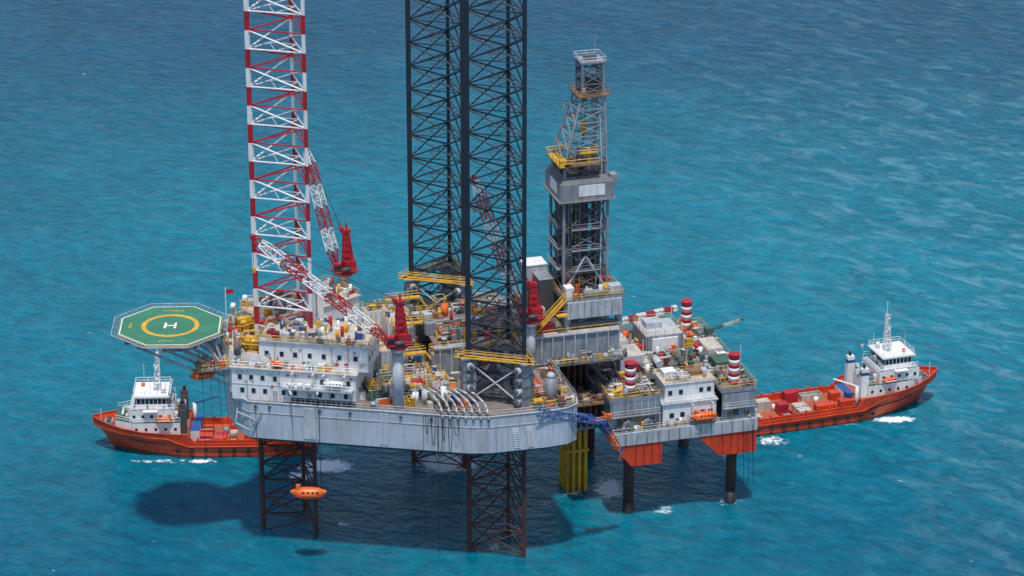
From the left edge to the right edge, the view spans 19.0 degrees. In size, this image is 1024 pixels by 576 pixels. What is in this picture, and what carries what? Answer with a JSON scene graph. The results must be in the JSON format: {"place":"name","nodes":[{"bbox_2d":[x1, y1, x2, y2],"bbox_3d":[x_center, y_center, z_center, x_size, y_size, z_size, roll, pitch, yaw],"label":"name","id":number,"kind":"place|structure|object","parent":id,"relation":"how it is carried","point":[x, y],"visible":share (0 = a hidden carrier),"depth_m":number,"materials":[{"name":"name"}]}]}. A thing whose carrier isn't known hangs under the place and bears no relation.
{"place":"outdoors","nodes":[
{"label":"outdoors","id":0,"kind":"place"},
{"bbox_2d":[0,0,1023,575],"bbox_3d":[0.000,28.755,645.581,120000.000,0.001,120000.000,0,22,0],"label":"sea water","id":1,"kind":"structure","parent":0,"point":[812,192],"depth_m":742.24,"materials":[{"name":"blue liquid"}]},
{"bbox_2d":[92,349,317,457],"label":"supply vessel","id":2,"kind":"object","parent":1,"relation":"on","point":[156,418],"visible":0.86,"depth_m":629.89,"materials":[{"name":"metal"}]},
{"bbox_2d":[243,0,318,534],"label":"leg bow","id":3,"kind":"object","parent":1,"relation":"in","point":[254,196],"visible":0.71,"depth_m":575.04,"materials":[{"name":"red metal"}]},
{"bbox_2d":[226,289,577,454],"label":"hull","id":4,"kind":"object","parent":3,"relation":"attached to","point":[510,427],"visible":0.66,"depth_m":575.98,"materials":[{"name":"grey metal"}]},
{"bbox_2d":[213,275,361,355],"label":"machinery","id":5,"kind":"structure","parent":4,"relation":"on","point":[246,319],"depth_m":591.82,"materials":[{"name":"white metal"}]},
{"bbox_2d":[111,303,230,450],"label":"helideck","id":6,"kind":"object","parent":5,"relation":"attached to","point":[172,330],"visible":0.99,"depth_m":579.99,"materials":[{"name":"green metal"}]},
{"bbox_2d":[220,283,373,391],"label":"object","id":7,"kind":"structure","parent":5,"relation":"on","point":[231,346],"depth_m":584.66,"materials":[{"name":"metal"}]},
{"bbox_2d":[288,390,326,498],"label":"lifeboat on falls","id":8,"kind":"object","parent":5,"relation":"attached to","point":[298,491],"visible":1,"depth_m":579.92,"materials":[{"name":"orange plastic"}]},
{"bbox_2d":[223,314,381,406],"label":"accommodation block","id":9,"kind":"structure","parent":4,"relation":"on","point":[331,361],"depth_m":576.24,"materials":[{"name":"metal"}]},
{"bbox_2d":[249,234,412,409],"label":"crane","id":10,"kind":"object","parent":4,"relation":"on","point":[398,342],"visible":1,"depth_m":568.20,"materials":[{"name":"red metal"}]},
{"bbox_2d":[303,148,358,287],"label":"crane","id":11,"kind":"object","parent":4,"relation":"on","point":[346,266],"visible":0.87,"depth_m":599.50,"materials":[{"name":"red metal"}]},
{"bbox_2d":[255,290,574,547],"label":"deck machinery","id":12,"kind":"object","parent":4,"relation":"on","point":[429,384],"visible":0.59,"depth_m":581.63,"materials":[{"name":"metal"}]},
{"bbox_2d":[398,252,556,408],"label":"jacking houses","id":13,"kind":"structure","parent":4,"relation":"on","point":[524,374],"depth_m":576.93,"materials":[{"name":"metal"}]},
{"bbox_2d":[471,175,544,369],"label":"crane","id":14,"kind":"object","parent":4,"relation":"on","point":[534,313],"visible":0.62,"depth_m":587.26,"materials":[{"name":"red metal"}]},
{"bbox_2d":[411,256,627,375],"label":"cantilever and drill floor","id":15,"kind":"object","parent":4,"relation":"on","point":[577,325],"visible":0.72,"depth_m":594.21,"materials":[{"name":"metal"}]},
{"bbox_2d":[542,49,617,293],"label":"derrick","id":16,"kind":"object","parent":15,"relation":"on","point":[577,183],"visible":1,"depth_m":589.77,"materials":[{"name":"metal"}]},
{"bbox_2d":[535,407,623,454],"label":"gangway bridge","id":17,"kind":"structure","parent":4,"relation":"attached to","point":[600,421],"depth_m":580.44,"materials":[{"name":"metal"}]},
{"bbox_2d":[405,0,465,468],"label":"jack-up leg","id":18,"kind":"object","parent":1,"relation":"in","point":[411,134],"visible":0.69,"depth_m":602.91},
{"bbox_2d":[463,0,526,557],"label":"jack-up leg","id":19,"kind":"object","parent":1,"relation":"in","point":[467,9],"visible":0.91,"depth_m":567.13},
{"bbox_2d":[559,364,588,492],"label":"well conductors","id":20,"kind":"object","parent":1,"relation":"in","point":[572,469],"visible":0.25,"depth_m":612.62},
{"bbox_2d":[557,298,757,513],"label":"wellhead platform","id":21,"kind":"structure","parent":1,"relation":"in","point":[682,382],"depth_m":601.02,"materials":[{"name":"metal"}]},
{"bbox_2d":[755,301,937,435],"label":"supply vessel","id":22,"kind":"object","parent":1,"relation":"on","point":[889,376],"visible":0.95,"depth_m":647.42,"materials":[{"name":"metal"}]}
]}

